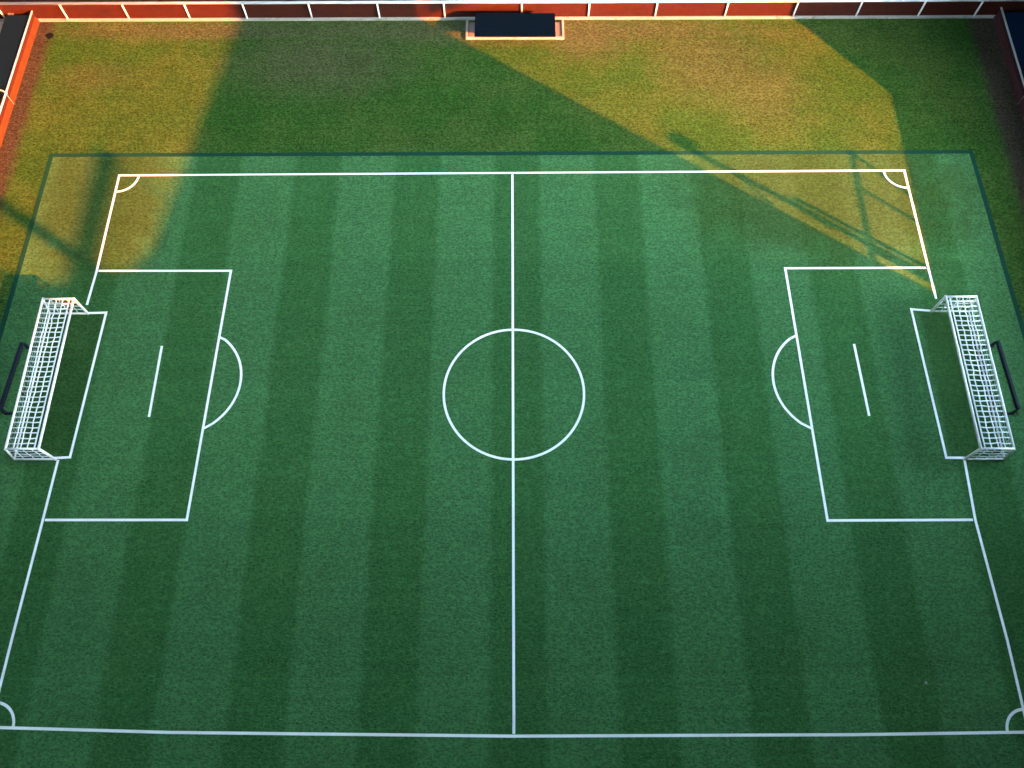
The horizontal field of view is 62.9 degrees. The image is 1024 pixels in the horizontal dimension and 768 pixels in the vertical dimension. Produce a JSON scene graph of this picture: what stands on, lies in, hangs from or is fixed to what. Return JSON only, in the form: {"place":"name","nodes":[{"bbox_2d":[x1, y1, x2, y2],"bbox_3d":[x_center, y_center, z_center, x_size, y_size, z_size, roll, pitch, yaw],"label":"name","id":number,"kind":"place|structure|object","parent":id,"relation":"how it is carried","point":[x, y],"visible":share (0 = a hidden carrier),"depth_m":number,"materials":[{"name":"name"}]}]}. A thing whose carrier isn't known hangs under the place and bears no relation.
{"place":"outdoors","nodes":[
{"label":"outdoors","id":0,"kind":"place"},
{"bbox_2d":[0,0,1023,324],"bbox_3d":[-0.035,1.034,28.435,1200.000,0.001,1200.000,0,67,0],"label":"ground","id":1,"kind":"structure","parent":0,"point":[448,86],"depth_m":33.93,"materials":[{"name":"green plant"}]},
{"bbox_2d":[0,15,28,96],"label":"storage box","id":2,"kind":"object","parent":1,"relation":"on","point":[12,31],"visible":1,"depth_m":34.32,"materials":[{"name":"grey metal"}]},
{"bbox_2d":[0,10,39,147],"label":"side wall","id":3,"kind":"structure","parent":1,"relation":"on","point":[20,64],"depth_m":34.00,"materials":[{"name":"brick"}]},
{"bbox_2d":[46,33,53,38],"bbox_3d":[-19.404,-14.630,35.121,0.320,0.043,0.320,0,67,0],"label":"drain cover","id":4,"kind":"object","parent":1,"relation":"on","point":[49,35],"visible":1,"depth_m":35.10,"materials":[{"name":"metal"}]},
{"bbox_2d":[0,154,1023,767],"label":"pitch turf","id":5,"kind":"structure","parent":1,"relation":"on","point":[332,554],"depth_m":27.65,"materials":[{"name":"green plant"}]},
{"bbox_2d":[0,701,14,726],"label":"corner arc","id":6,"kind":"object","parent":5,"relation":"on","point":[8,707],"visible":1,"depth_m":24.72,"materials":[{"name":"paint"}]},
{"bbox_2d":[0,342,37,414],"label":"barrier","id":7,"kind":"object","parent":5,"relation":"on","point":[12,373],"visible":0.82,"depth_m":28.55,"materials":[{"name":"black metal"}]},
{"bbox_2d":[4,297,88,460],"bbox_3d":[-15.850,-0.226,28.364,1.439,1.145,5.550,0,67,0],"label":"football goal","id":8,"kind":"object","parent":5,"relation":"on","point":[69,313],"visible":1,"depth_m":27.91,"materials":[{"name":"white metal"}]},
{"bbox_2d":[55,312,106,458],"bbox_3d":[-14.864,-0.047,28.885,0.746,0.001,5.546,0,67,0],"label":"goal area line","id":9,"kind":"object","parent":5,"relation":"on","point":[85,394],"visible":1,"depth_m":28.84,"materials":[{"name":"paint"}]},
{"bbox_2d":[116,175,139,192],"bbox_3d":[-14.702,-7.632,32.122,1.132,0.001,0.297,-43,73,-16],"label":"corner arc","id":10,"kind":"object","parent":5,"relation":"on","point":[134,183],"visible":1,"depth_m":32.10,"materials":[{"name":"paint"}]},
{"bbox_2d":[45,270,231,520],"bbox_3d":[-12.698,0.120,28.816,4.893,0.001,9.365,0,67,0],"label":"penalty area line","id":11,"kind":"object","parent":5,"relation":"on","point":[206,408],"visible":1,"depth_m":28.58,"materials":[{"name":"paint"}]},
{"bbox_2d":[148,346,162,416],"bbox_3d":[-12.325,-0.113,28.920,0.085,0.001,2.670,0,67,0],"label":"penalty mark","id":12,"kind":"object","parent":5,"relation":"on","point":[155,381],"visible":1,"depth_m":28.91,"materials":[{"name":"paint"}]},
{"bbox_2d":[202,336,241,429],"bbox_3d":[-9.895,-0.077,28.894,1.125,0.001,3.535,0,67,0],"label":"penalty arc","id":13,"kind":"object","parent":5,"relation":"on","point":[240,381],"visible":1,"depth_m":28.85,"materials":[{"name":"paint"}]},
{"bbox_2d":[0,169,1023,737],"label":"boundary line","id":14,"kind":"object","parent":5,"relation":"on","point":[512,735],"visible":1,"depth_m":24.81,"materials":[{"name":"paint"}]},
{"bbox_2d":[511,174,514,733],"bbox_3d":[0.035,1.069,28.401,0.085,0.001,19.950,0,67,0],"label":"halfway line","id":15,"kind":"object","parent":5,"relation":"on","point":[513,497],"visible":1,"depth_m":27.37,"materials":[{"name":"paint"}]},
{"bbox_2d":[442,329,584,460],"bbox_3d":[0.065,0.290,28.729,4.905,0.001,4.905,0,67,0],"label":"circle","id":16,"kind":"object","parent":5,"relation":"on","point":[503,458],"visible":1,"depth_m":28.64,"materials":[{"name":"paint"}]},
{"bbox_2d":[772,334,811,429],"bbox_3d":[9.564,-0.108,28.892,1.164,0.001,3.594,0,67,0],"label":"penalty arc","id":17,"kind":"object","parent":5,"relation":"on","point":[774,386],"visible":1,"depth_m":28.84,"materials":[{"name":"paint"}]},
{"bbox_2d":[853,344,869,415],"bbox_3d":[12.085,-0.165,28.923,0.085,0.001,2.711,-2,67,-1],"label":"penalty mark","id":18,"kind":"object","parent":5,"relation":"on","point":[861,379],"visible":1,"depth_m":28.91,"materials":[{"name":"paint"}]},
{"bbox_2d":[784,267,972,521],"bbox_3d":[12.579,0.068,28.819,5.213,0.001,9.505,0,67,0],"label":"penalty area line","id":19,"kind":"object","parent":5,"relation":"on","point":[814,442],"visible":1,"depth_m":28.45,"materials":[{"name":"paint"}]},
{"bbox_2d":[883,171,907,188],"bbox_3d":[14.689,-7.810,32.175,0.308,0.001,1.188,-43,73,-16],"label":"corner arc","id":20,"kind":"object","parent":5,"relation":"on","point":[888,179],"visible":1,"depth_m":32.15,"materials":[{"name":"paint"}]},
{"bbox_2d":[910,308,963,458],"bbox_3d":[14.670,-0.116,28.891,0.797,0.001,5.679,0,67,0],"label":"goal area line","id":21,"kind":"object","parent":5,"relation":"on","point":[930,390],"visible":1,"depth_m":28.84,"materials":[{"name":"paint"}]},
{"bbox_2d":[930,295,1015,459],"bbox_3d":[15.674,-0.271,28.358,1.409,1.145,5.630,0,67,0],"label":"football goal","id":22,"kind":"object","parent":5,"relation":"on","point":[969,310],"visible":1,"depth_m":27.89,"materials":[{"name":"white metal"}]},
{"bbox_2d":[981,340,1020,414],"bbox_3d":[16.780,-0.240,28.722,0.432,0.450,2.662,-2,67,-1],"label":"barrier","id":23,"kind":"object","parent":5,"relation":"on","point":[1008,375],"visible":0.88,"depth_m":28.52,"materials":[{"name":"black metal"}]},
{"bbox_2d":[1005,708,1023,731],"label":"corner arc","id":24,"kind":"object","parent":5,"relation":"on","point":[1012,713],"visible":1,"depth_m":24.66,"materials":[{"name":"paint"}]},
{"bbox_2d":[0,150,1023,341],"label":"turf edging","id":25,"kind":"object","parent":1,"relation":"on","point":[970,152],"visible":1,"depth_m":32.70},
{"bbox_2d":[0,0,1023,21],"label":"perimeter wall","id":26,"kind":"structure","parent":1,"relation":"on","point":[232,10],"depth_m":35.10,"materials":[{"name":"brick"}]},
{"bbox_2d":[466,20,563,39],"bbox_3d":[0.121,-14.903,35.186,4.130,0.110,1.015,0,67,0],"label":"concrete pad","id":27,"kind":"object","parent":1,"relation":"on","point":[559,26],"visible":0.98,"depth_m":35.02,"materials":[{"name":"beige concrete"}]},
{"bbox_2d":[475,13,555,36],"bbox_3d":[0.125,-14.592,34.626,3.300,0.775,1.265,0,67,0],"label":"team shelter","id":28,"kind":"object","parent":27,"relation":"on","point":[514,24],"visible":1,"depth_m":34.24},
{"bbox_2d":[993,7,1023,122],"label":"side wall","id":29,"kind":"structure","parent":1,"relation":"on","point":[1009,51],"depth_m":34.27,"materials":[{"name":"red paint"}]},
{"bbox_2d":[1004,12,1023,76],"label":"storage box","id":30,"kind":"object","parent":1,"relation":"on","point":[1015,21],"visible":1,"depth_m":34.52,"materials":[{"name":"blue metal"}]}
]}

